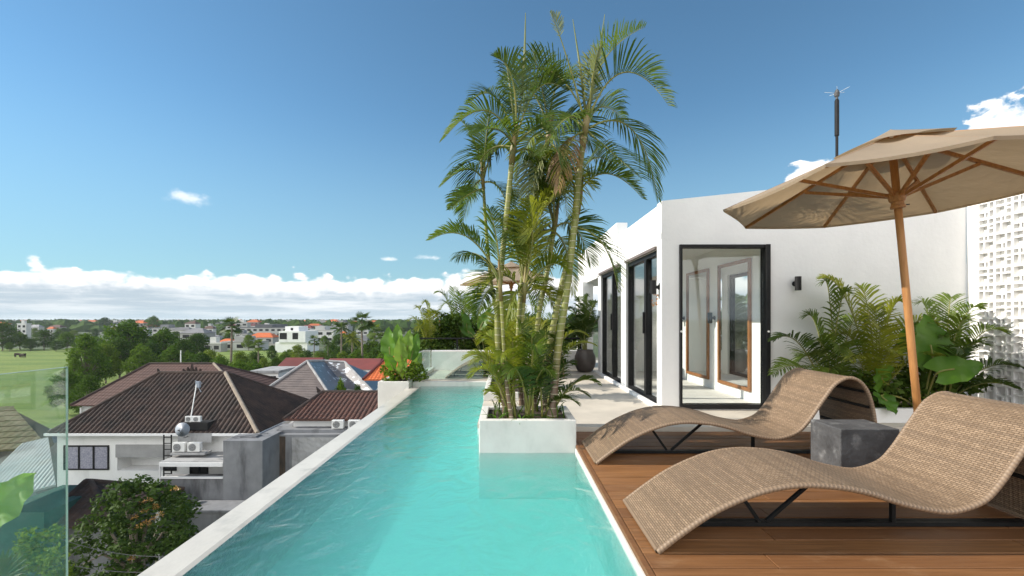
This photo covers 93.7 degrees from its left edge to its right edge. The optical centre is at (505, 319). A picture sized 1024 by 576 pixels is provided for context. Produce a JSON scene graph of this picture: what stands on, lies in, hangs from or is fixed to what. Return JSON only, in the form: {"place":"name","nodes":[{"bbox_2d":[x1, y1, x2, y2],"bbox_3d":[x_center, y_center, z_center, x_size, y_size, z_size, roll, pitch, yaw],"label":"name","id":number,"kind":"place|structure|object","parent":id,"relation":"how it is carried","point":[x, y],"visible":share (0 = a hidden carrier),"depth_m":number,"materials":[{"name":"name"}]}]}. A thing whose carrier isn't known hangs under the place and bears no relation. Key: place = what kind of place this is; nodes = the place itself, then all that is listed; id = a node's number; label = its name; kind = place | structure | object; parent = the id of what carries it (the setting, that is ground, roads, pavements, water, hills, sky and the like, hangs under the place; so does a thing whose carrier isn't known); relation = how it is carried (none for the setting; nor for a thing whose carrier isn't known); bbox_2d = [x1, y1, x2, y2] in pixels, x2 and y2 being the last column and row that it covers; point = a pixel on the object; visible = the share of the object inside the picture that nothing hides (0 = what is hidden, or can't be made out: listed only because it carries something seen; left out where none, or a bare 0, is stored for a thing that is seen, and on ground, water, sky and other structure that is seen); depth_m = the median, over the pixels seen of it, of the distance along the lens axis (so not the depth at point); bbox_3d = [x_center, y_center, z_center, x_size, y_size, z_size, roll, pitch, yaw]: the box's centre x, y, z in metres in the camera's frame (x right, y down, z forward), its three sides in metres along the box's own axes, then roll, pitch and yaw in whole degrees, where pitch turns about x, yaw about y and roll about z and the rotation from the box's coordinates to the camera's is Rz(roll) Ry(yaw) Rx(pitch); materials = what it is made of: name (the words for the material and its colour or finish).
{"place":"outdoors","nodes":[
{"label":"outdoors","id":0,"kind":"place"},
{"bbox_2d":[17,320,31,337],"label":"town house","id":1,"kind":"structure","parent":0,"point":[23,326],"depth_m":321.06,"materials":[{"name":"paint"}]},
{"bbox_2d":[0,406,56,496],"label":"thatched house","id":2,"kind":"structure","parent":0,"point":[17,429],"depth_m":28.92,"materials":[{"name":"concrete"}]},
{"bbox_2d":[0,437,81,575],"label":"metal shed","id":3,"kind":"structure","parent":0,"point":[45,509],"depth_m":20.15,"materials":[{"name":"metal"}]},
{"bbox_2d":[11,523,74,575],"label":"leafy bush","id":4,"kind":"object","parent":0,"point":[36,556],"visible":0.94,"depth_m":12.97,"materials":[{"name":"green plant"}]},
{"bbox_2d":[0,349,317,427],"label":"field","id":5,"kind":"structure","parent":0,"point":[21,393],"depth_m":102.73,"materials":[{"name":"green plant"}]},
{"bbox_2d":[42,369,85,414],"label":"leafy tree","id":6,"kind":"object","parent":5,"relation":"on","point":[73,380],"visible":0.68,"depth_m":65.20,"materials":[{"name":"green plant"}]},
{"bbox_2d":[55,332,75,350],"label":"leafy tree","id":7,"kind":"object","parent":5,"relation":"on","point":[67,339],"visible":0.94,"depth_m":199.12,"materials":[{"name":"green plant"}]},
{"bbox_2d":[68,373,104,413],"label":"leafy tree","id":8,"kind":"object","parent":5,"relation":"on","point":[88,385],"visible":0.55,"depth_m":61.36,"materials":[{"name":"green plant"}]},
{"bbox_2d":[119,343,159,373],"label":"leafy tree","id":9,"kind":"object","parent":5,"relation":"on","point":[139,358],"visible":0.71,"depth_m":95.04,"materials":[{"name":"green plant"}]},
{"bbox_2d":[157,345,184,361],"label":"leafy tree","id":10,"kind":"object","parent":5,"relation":"on","point":[171,354],"visible":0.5,"depth_m":99.36,"materials":[{"name":"green plant"}]},
{"bbox_2d":[204,337,227,351],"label":"town house","id":11,"kind":"structure","parent":5,"relation":"on","point":[216,344],"depth_m":192.56,"materials":[{"name":"paint"}]},
{"bbox_2d":[218,316,243,364],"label":"tall palm","id":12,"kind":"object","parent":5,"relation":"on","point":[231,326],"visible":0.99,"depth_m":94.83,"materials":[{"name":"green plant"}]},
{"bbox_2d":[275,326,318,351],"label":"white villa","id":13,"kind":"object","parent":5,"relation":"on","point":[290,337],"visible":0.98,"depth_m":190.00,"materials":[{"name":"paint"}]},
{"bbox_2d":[180,328,216,340],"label":"town house","id":14,"kind":"structure","parent":0,"point":[189,332],"depth_m":226.56,"materials":[{"name":"paint"}]},
{"bbox_2d":[240,324,287,335],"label":"town house","id":15,"kind":"structure","parent":0,"point":[275,329],"depth_m":358.64,"materials":[{"name":"paint"}]},
{"bbox_2d":[253,333,278,343],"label":"town house","id":16,"kind":"structure","parent":0,"point":[272,338],"depth_m":260.19,"materials":[{"name":"tile"}]},
{"bbox_2d":[0,330,597,562],"bbox_3d":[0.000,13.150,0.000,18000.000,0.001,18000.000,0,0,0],"label":"ground","id":17,"kind":"structure","parent":0,"point":[595,348],"depth_m":240.00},
{"bbox_2d":[0,321,20,350],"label":"leafy tree","id":18,"kind":"object","parent":17,"relation":"on","point":[6,327],"visible":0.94,"depth_m":199.75,"materials":[{"name":"green plant"}]},
{"bbox_2d":[27,330,58,349],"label":"leafy tree","id":19,"kind":"object","parent":17,"relation":"on","point":[45,336],"visible":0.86,"depth_m":205.00,"materials":[{"name":"green plant"}]},
{"bbox_2d":[64,357,84,383],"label":"leafy tree","id":20,"kind":"object","parent":17,"relation":"on","point":[73,363],"visible":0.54,"depth_m":83.82,"materials":[{"name":"green plant"}]},
{"bbox_2d":[63,333,112,382],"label":"leafy tree","id":21,"kind":"object","parent":17,"relation":"on","point":[84,342],"visible":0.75,"depth_m":87.77,"materials":[{"name":"green plant"}]},
{"bbox_2d":[90,342,126,383],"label":"leafy tree","id":22,"kind":"object","parent":17,"relation":"on","point":[108,349],"visible":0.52,"depth_m":98.04,"materials":[{"name":"green plant"}]},
{"bbox_2d":[53,478,184,575],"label":"tiled house","id":23,"kind":"structure","parent":17,"relation":"on","point":[86,489],"depth_m":20.56,"materials":[{"name":"concrete"}]},
{"bbox_2d":[106,337,139,377],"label":"leafy tree","id":24,"kind":"object","parent":17,"relation":"on","point":[122,346],"visible":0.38,"depth_m":103.37,"materials":[{"name":"green plant"}]},
{"bbox_2d":[90,319,161,372],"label":"leafy tree","id":25,"kind":"object","parent":17,"relation":"on","point":[132,331],"visible":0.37,"depth_m":110.63,"materials":[{"name":"green plant"}]},
{"bbox_2d":[57,474,201,575],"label":"fruit tree","id":26,"kind":"object","parent":17,"relation":"on","point":[121,525],"visible":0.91,"depth_m":17.70,"materials":[{"name":"green plant"}]},
{"bbox_2d":[144,340,164,363],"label":"leafy tree","id":27,"kind":"object","parent":17,"relation":"on","point":[155,349],"visible":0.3,"depth_m":104.69,"materials":[{"name":"green plant"}]},
{"bbox_2d":[146,327,179,361],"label":"leafy tree","id":28,"kind":"object","parent":17,"relation":"on","point":[166,337],"visible":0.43,"depth_m":116.87,"materials":[{"name":"green plant"}]},
{"bbox_2d":[70,362,278,412],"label":"tiled house","id":29,"kind":"structure","parent":17,"relation":"on","point":[105,392],"depth_m":44.48,"materials":[{"name":"tile"}]},
{"bbox_2d":[44,364,308,559],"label":"tiled house","id":30,"kind":"structure","parent":17,"relation":"on","point":[117,436],"depth_m":26.27,"materials":[{"name":"brown paint"}]},
{"bbox_2d":[63,445,108,469],"bbox_3d":[-22.902,7.562,26.228,2.470,1.343,0.085,0,0,0],"label":"window","id":31,"kind":"structure","parent":30,"relation":"in","point":[80,457],"depth_m":26.24,"materials":[{"name":"glass"}]},
{"bbox_2d":[175,423,189,437],"bbox_3d":[-16.923,5.857,25.221,0.598,0.852,0.812,0,0,30],"label":"satellite dish","id":32,"kind":"object","parent":30,"relation":"attached to","point":[182,429],"visible":1,"depth_m":25.19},
{"bbox_2d":[171,337,198,360],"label":"leafy tree","id":33,"kind":"object","parent":17,"relation":"on","point":[183,345],"visible":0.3,"depth_m":111.58,"materials":[{"name":"green plant"}]},
{"bbox_2d":[186,332,212,353],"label":"leafy tree","id":34,"kind":"object","parent":17,"relation":"on","point":[195,339],"visible":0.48,"depth_m":129.41,"materials":[{"name":"green plant"}]},
{"bbox_2d":[188,500,244,536],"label":"wall","id":35,"kind":"structure","parent":17,"relation":"on","point":[212,511],"depth_m":23.00,"materials":[{"name":"concrete"}]},
{"bbox_2d":[222,336,268,349],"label":"town house","id":36,"kind":"structure","parent":17,"relation":"on","point":[238,341],"depth_m":202.31,"materials":[{"name":"paint"}]},
{"bbox_2d":[223,424,293,499],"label":"concrete block","id":37,"kind":"structure","parent":17,"relation":"on","point":[250,465],"depth_m":24.20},
{"bbox_2d":[251,366,296,377],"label":"white block house","id":38,"kind":"structure","parent":17,"relation":"on","point":[276,371],"depth_m":58.80,"materials":[{"name":"paint"}]},
{"bbox_2d":[0,318,597,331],"bbox_3d":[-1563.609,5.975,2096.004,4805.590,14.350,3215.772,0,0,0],"label":"woodland","id":39,"kind":"object","parent":17,"relation":"on","point":[84,325],"visible":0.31,"depth_m":519.41,"materials":[{"name":"green plant"}]},
{"bbox_2d":[269,360,378,398],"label":"tiled house","id":40,"kind":"structure","parent":17,"relation":"on","point":[306,378],"depth_m":48.34,"materials":[{"name":"tile"}]},
{"bbox_2d":[277,387,377,476],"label":"tiled house","id":41,"kind":"structure","parent":17,"relation":"on","point":[317,414],"depth_m":27.30,"materials":[{"name":"tile"}]},
{"bbox_2d":[292,437,335,467],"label":"wall","id":42,"kind":"structure","parent":41,"relation":"attached to","point":[303,448],"depth_m":25.97,"materials":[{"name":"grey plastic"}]},
{"bbox_2d":[329,322,354,352],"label":"tall palm","id":43,"kind":"object","parent":17,"relation":"on","point":[340,325],"visible":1,"depth_m":97.75,"materials":[{"name":"green plant"}]},
{"bbox_2d":[350,311,375,357],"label":"tall palm","id":44,"kind":"object","parent":17,"relation":"on","point":[362,328],"visible":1,"depth_m":91.87,"materials":[{"name":"green plant"}]},
{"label":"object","id":45,"kind":"object","parent":17,"relation":"on","visible":0},
{"bbox_2d":[0,367,67,575],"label":"frameless balustrade","id":46,"kind":"object","parent":45,"relation":"on","point":[66,459],"visible":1,"depth_m":2.00,"materials":[{"name":"clear glass"}]},
{"bbox_2d":[137,387,419,575],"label":"infinity edge","id":47,"kind":"object","parent":45,"relation":"on","point":[248,536],"visible":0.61,"depth_m":3.39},
{"bbox_2d":[378,377,412,407],"bbox_3d":[-1.978,1.575,8.900,0.545,0.950,0.900,0,0,0],"label":"pool end planter","id":48,"kind":"object","parent":45,"relation":"on","point":[388,390],"visible":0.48,"depth_m":8.45,"materials":[{"name":"concrete"}]},
{"bbox_2d":[380,324,421,379],"bbox_3d":[-1.941,0.620,8.826,0.680,1.074,0.652,0,0,19],"label":"bird of paradise","id":49,"kind":"object","parent":48,"relation":"in","point":[398,346],"visible":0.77,"depth_m":8.71,"materials":[{"name":"green plant"}]},
{"bbox_2d":[379,361,429,381],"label":"leafy bush","id":50,"kind":"object","parent":48,"relation":"in","point":[412,373],"visible":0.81,"depth_m":8.62,"materials":[{"name":"green plant"}]},
{"bbox_2d":[406,361,431,372],"bbox_3d":[-0.150,1.281,11.925,4.300,0.338,1.950,0,0,0],"label":"hedge bed","id":51,"kind":"object","parent":45,"relation":"on","point":[425,364],"depth_m":11.78,"materials":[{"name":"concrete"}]},
{"bbox_2d":[407,298,441,366],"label":"palm clump","id":52,"kind":"object","parent":51,"relation":"on","point":[428,328],"visible":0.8,"depth_m":11.25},
{"bbox_2d":[411,324,456,358],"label":"leafy bush","id":53,"kind":"object","parent":51,"relation":"on","point":[424,347],"visible":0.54,"depth_m":11.27,"materials":[{"name":"green plant"}]},
{"bbox_2d":[427,286,488,349],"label":"palm clump","id":54,"kind":"object","parent":51,"relation":"on","point":[460,302],"visible":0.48,"depth_m":11.56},
{"bbox_2d":[431,312,489,349],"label":"leafy bush","id":55,"kind":"object","parent":51,"relation":"on","point":[470,344],"visible":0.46,"depth_m":11.33,"materials":[{"name":"green plant"}]},
{"bbox_2d":[457,308,493,349],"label":"broad leaf plant","id":56,"kind":"object","parent":51,"relation":"on","point":[466,329],"visible":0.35,"depth_m":11.29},
{"bbox_2d":[524,313,581,349],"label":"leafy bush","id":57,"kind":"object","parent":51,"relation":"on","point":[569,326],"visible":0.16,"depth_m":11.45,"materials":[{"name":"green plant"}]},
{"bbox_2d":[408,360,905,431],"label":"terrace floor","id":58,"kind":"structure","parent":45,"relation":"on","point":[607,402],"depth_m":6.27,"materials":[{"name":"stone"}]},
{"bbox_2d":[412,381,486,408],"bbox_3d":[-0.852,1.389,8.810,1.696,0.501,0.120,0,0,0],"label":"pool coping","id":59,"kind":"object","parent":58,"relation":"on","point":[448,384],"visible":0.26,"depth_m":8.75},
{"bbox_2d":[483,375,518,400],"bbox_3d":[-0.011,1.060,7.575,0.583,0.120,2.050,0,0,0],"label":"planter","id":60,"kind":"object","parent":58,"relation":"on","point":[488,396],"visible":0.15,"depth_m":6.55,"materials":[{"name":"concrete"}]},
{"bbox_2d":[470,300,546,363],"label":"palm clump","id":61,"kind":"object","parent":60,"relation":"on","point":[511,329],"visible":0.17,"depth_m":6.83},
{"bbox_2d":[432,350,576,369],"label":"parapet wall","id":62,"kind":"structure","parent":58,"relation":"on","point":[446,359],"depth_m":10.50,"materials":[{"name":"white paint"}]},
{"bbox_2d":[460,262,553,294],"bbox_3d":[0.037,-0.046,9.721,1.938,2.326,2.121,0,0,-5],"label":"garden umbrella","id":63,"kind":"object","parent":58,"relation":"on","point":[512,267],"visible":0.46,"depth_m":9.37,"materials":[{"name":"beige fabric"}]},
{"bbox_2d":[574,349,595,371],"bbox_3d":[1.680,0.876,10.150,0.450,0.475,0.450,0,0,0],"label":"plant pot","id":64,"kind":"object","parent":58,"relation":"on","point":[586,359],"visible":0.96,"depth_m":9.98,"materials":[{"name":"ceramic"}]},
{"bbox_2d":[565,293,599,349],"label":"leafy bush","id":65,"kind":"object","parent":64,"relation":"in","point":[585,321],"visible":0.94,"depth_m":10.05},
{"bbox_2d":[577,190,965,409],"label":"white pavilion","id":66,"kind":"structure","parent":58,"relation":"on","point":[667,245],"depth_m":5.90,"materials":[{"name":"paint"}]},
{"bbox_2d":[602,267,620,382],"bbox_3d":[1.980,0.107,8.837,0.120,1.988,1.703,0,0,0],"label":"sliding door","id":67,"kind":"structure","parent":66,"relation":"in","point":[614,316],"depth_m":8.76,"materials":[{"name":"metal"}]},
{"bbox_2d":[628,251,656,403],"bbox_3d":[1.980,0.107,6.872,0.120,1.988,1.561,0,0,0],"label":"sliding door","id":68,"kind":"structure","parent":66,"relation":"in","point":[647,260],"depth_m":6.71,"materials":[{"name":"metal"}]},
{"bbox_2d":[686,268,708,378],"bbox_3d":[3.280,0.075,8.220,0.035,1.800,0.920,0,0,0],"label":"mirror","id":69,"kind":"object","parent":66,"relation":"attached to","point":[697,324],"visible":1,"depth_m":8.20,"materials":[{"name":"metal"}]},
{"bbox_2d":[679,244,770,408],"bbox_3d":[2.685,0.093,5.914,1.097,2.017,0.153,0,0,0],"label":"window","id":70,"kind":"structure","parent":66,"relation":"in","point":[765,249],"depth_m":5.87,"materials":[{"name":"metal"}]},
{"bbox_2d":[717,258,751,391],"bbox_3d":[3.280,0.075,6.915,0.035,1.800,0.970,0,0,0],"label":"mirror","id":71,"kind":"object","parent":66,"relation":"attached to","point":[734,324],"visible":1,"depth_m":6.85,"materials":[{"name":"brown wood"}]},
{"bbox_2d":[826,86,849,156],"bbox_3d":[4.900,-2.305,7.114,0.307,2.190,0.294,0,0,0],"label":"antenna mast","id":72,"kind":"object","parent":66,"relation":"on","point":[836,94],"visible":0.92,"depth_m":7.08,"materials":[{"name":"metal"}]},
{"bbox_2d":[810,397,912,422],"bbox_3d":[4.468,1.037,5.518,2.375,0.154,0.755,0,0,0],"label":"wall planter","id":73,"kind":"object","parent":58,"relation":"on","point":[885,415],"visible":0.05,"depth_m":5.14,"materials":[{"name":"white paint"}]},
{"bbox_2d":[767,275,870,377],"bbox_3d":[3.507,0.254,5.349,1.574,1.544,0.887,0,0,0],"label":"palm clump","id":74,"kind":"object","parent":73,"relation":"in","point":[831,347],"visible":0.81,"depth_m":5.35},
{"bbox_2d":[816,274,947,391],"bbox_3d":[4.225,0.244,5.351,1.467,1.561,0.936,0,0,0],"label":"palm clump","id":75,"kind":"object","parent":73,"relation":"in","point":[872,359],"visible":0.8,"depth_m":5.40,"materials":[{"name":"plant"}]},
{"bbox_2d":[839,363,993,407],"bbox_3d":[4.543,0.756,5.487,2.126,0.595,0.589,0,0,0],"label":"leafy bush","id":76,"kind":"object","parent":73,"relation":"in","point":[902,382],"visible":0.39,"depth_m":5.38,"materials":[{"name":"green plant"}]},
{"bbox_2d":[873,314,984,413],"bbox_3d":[4.500,0.484,5.134,0.981,1.088,0.660,0,0,-21],"label":"elephant ear plant","id":77,"kind":"object","parent":73,"relation":"in","point":[949,369],"visible":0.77,"depth_m":5.19,"materials":[{"name":"green plant"}]},
{"bbox_2d":[913,292,1023,393],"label":"palm clump","id":78,"kind":"object","parent":73,"relation":"in","point":[965,347],"visible":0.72,"depth_m":5.35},
{"bbox_2d":[966,194,1023,404],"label":"breeze block wall","id":79,"kind":"structure","parent":58,"relation":"on","point":[995,255],"depth_m":5.55,"materials":[{"name":"white paint"}]},
{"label":"deck base","id":80,"kind":"structure","parent":45,"relation":"on","visible":0},
{"bbox_2d":[576,432,1023,575],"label":"deck","id":81,"kind":"structure","parent":80,"relation":"on","point":[618,478],"depth_m":2.53,"materials":[{"name":"brown wood"}]},
{"bbox_2d":[581,368,876,464],"bbox_3d":[1.832,0.803,4.130,2.256,0.705,0.684,0,0,0],"label":"wave lounger","id":82,"kind":"object","parent":81,"relation":"on","point":[797,400],"visible":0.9,"depth_m":4.07,"materials":[{"name":"wicker"}]},
{"bbox_2d":[623,391,1023,554],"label":"wave lounger","id":83,"kind":"object","parent":81,"relation":"on","point":[948,453],"visible":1,"depth_m":2.65,"materials":[{"name":"wicker"}]},
{"bbox_2d":[811,419,898,467],"bbox_3d":[2.487,0.950,3.438,0.405,0.399,0.325,0,0,0],"label":"stone side table","id":84,"kind":"object","parent":81,"relation":"on","point":[850,443],"visible":0.54,"depth_m":3.28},
{"bbox_2d":[723,126,1023,411],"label":"garden umbrella","id":85,"kind":"object","parent":81,"relation":"on","point":[898,176],"visible":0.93,"depth_m":4.04,"materials":[{"name":"beige fabric"}]},
{"bbox_3d":[-2.400,2.175,1.150,1.000,0.550,1.700,0,0,0],"label":"ledge planter","id":86,"kind":"object","parent":45,"relation":"on","visible":0},
{"bbox_2d":[0,549,29,575],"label":"fan palm","id":87,"kind":"object","parent":86,"relation":"in","point":[6,559],"visible":1,"depth_m":2.02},
{"bbox_2d":[0,472,36,526],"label":"banana plant","id":88,"kind":"object","parent":86,"relation":"on","point":[16,492],"visible":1,"depth_m":2.22,"materials":[{"name":"green plant"}]},
{"bbox_2d":[278,358,325,365],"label":"house","id":89,"kind":"structure","parent":0,"point":[291,361],"depth_m":64.91,"materials":[{"name":"red tile"}]},
{"bbox_2d":[313,326,339,340],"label":"town house","id":90,"kind":"structure","parent":0,"point":[324,330],"depth_m":272.07,"materials":[{"name":"paint"}]},
{"bbox_2d":[329,358,381,389],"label":"house","id":91,"kind":"structure","parent":0,"point":[367,364],"depth_m":66.47,"materials":[{"name":"tile"}]},
{"bbox_2d":[362,356,423,380],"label":"tiled house","id":92,"kind":"structure","parent":0,"point":[374,374],"depth_m":39.89,"materials":[{"name":"orange tile"}]},
{"bbox_2d":[265,409,605,575],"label":"pool floor","id":93,"kind":"structure","parent":0,"point":[424,523],"depth_m":3.82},
{"bbox_2d":[479,406,575,497],"bbox_3d":[0.202,1.279,4.740,0.889,0.718,0.720,0,0,0],"label":"palm planter","id":94,"kind":"object","parent":93,"relation":"on","point":[514,444],"visible":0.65,"depth_m":4.38,"materials":[{"name":"concrete"}]},
{"bbox_2d":[426,204,525,418],"bbox_3d":[-0.274,-0.070,4.516,0.755,2.097,0.853,0,0,34],"label":"palm tree","id":95,"kind":"object","parent":94,"relation":"in","point":[454,227],"visible":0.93,"depth_m":4.52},
{"bbox_2d":[438,109,524,406],"bbox_3d":[-0.208,-0.633,5.014,0.958,3.226,1.023,0,0,0],"label":"palm tree","id":96,"kind":"object","parent":94,"relation":"in","point":[459,196],"visible":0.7,"depth_m":4.97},
{"bbox_2d":[461,328,535,418],"bbox_3d":[-0.161,0.531,4.614,0.934,0.886,0.786,0,0,33],"label":"palm clump","id":97,"kind":"object","parent":94,"relation":"on","point":[497,355],"visible":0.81,"depth_m":4.51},
{"bbox_2d":[440,13,584,418],"bbox_3d":[0.087,-0.994,4.591,1.465,3.949,1.484,0,0,0],"label":"palm tree","id":98,"kind":"object","parent":94,"relation":"in","point":[520,77],"visible":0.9,"depth_m":4.61,"materials":[{"name":"plant"}]},
{"bbox_2d":[460,183,573,415],"bbox_3d":[0.120,-0.246,4.818,1.170,2.449,0.923,0,0,0],"label":"palm tree","id":99,"kind":"object","parent":94,"relation":"on","point":[526,286],"visible":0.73,"depth_m":4.67,"materials":[{"name":"plant"}]},
{"bbox_2d":[476,395,568,418],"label":"ground cover","id":100,"kind":"object","parent":94,"relation":"in","point":[499,411],"visible":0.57,"depth_m":4.62,"materials":[{"name":"green plant"}]},
{"bbox_2d":[501,317,569,418],"bbox_3d":[0.254,0.470,4.658,0.683,1.006,1.129,0,0,15],"label":"palm clump","id":101,"kind":"object","parent":94,"relation":"on","point":[536,352],"visible":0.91,"depth_m":4.49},
{"bbox_2d":[498,43,612,405],"bbox_3d":[0.525,-0.936,5.314,1.195,3.830,1.374,0,0,-28],"label":"palm tree","id":102,"kind":"object","parent":94,"relation":"in","point":[571,109],"visible":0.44,"depth_m":5.02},
{"bbox_2d":[504,146,612,410],"bbox_3d":[0.574,-0.445,5.210,1.222,2.841,1.086,0,0,0],"label":"palm tree","id":103,"kind":"object","parent":94,"relation":"in","point":[554,213],"visible":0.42,"depth_m":5.14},
{"bbox_2d":[524,317,596,403],"bbox_3d":[0.575,0.476,5.051,0.856,0.995,0.424,0,0,0],"label":"palm clump","id":104,"kind":"object","parent":94,"relation":"on","point":[566,334],"visible":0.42,"depth_m":5.12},
{"bbox_2d":[521,340,601,416],"bbox_3d":[0.561,0.594,4.808,0.633,0.765,0.956,0,0,40],"label":"palm clump","id":105,"kind":"object","parent":94,"relation":"in","point":[546,389],"visible":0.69,"depth_m":4.74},
{"bbox_2d":[512,138,646,411],"bbox_3d":[0.742,-0.497,5.010,1.560,2.945,1.152,0,0,-19],"label":"palm tree","id":106,"kind":"object","parent":94,"relation":"on","point":[609,165],"visible":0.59,"depth_m":4.82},
{"bbox_2d":[496,10,677,417],"bbox_3d":[0.771,-1.062,4.858,1.775,4.085,1.583,0,0,0],"label":"palm tree","id":107,"kind":"object","parent":94,"relation":"in","point":[585,115],"visible":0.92,"depth_m":4.68,"materials":[{"name":"plant"}]},
{"bbox_2d":[477,428,635,575],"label":"pool wall","id":108,"kind":"structure","parent":93,"relation":"on","point":[605,553],"depth_m":3.23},
{"bbox_2d":[575,448,645,575],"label":"pool edge strip","id":109,"kind":"object","parent":108,"relation":"attached to","point":[634,563],"visible":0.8,"depth_m":2.82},
{"bbox_2d":[261,386,631,575],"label":"pool water","id":110,"kind":"structure","parent":0,"point":[438,390],"depth_m":5.50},
{"bbox_2d":[0,0,1023,319],"label":"sky","id":111,"kind":"structure","parent":0,"point":[164,159],"materials":[{"name":"blue"}]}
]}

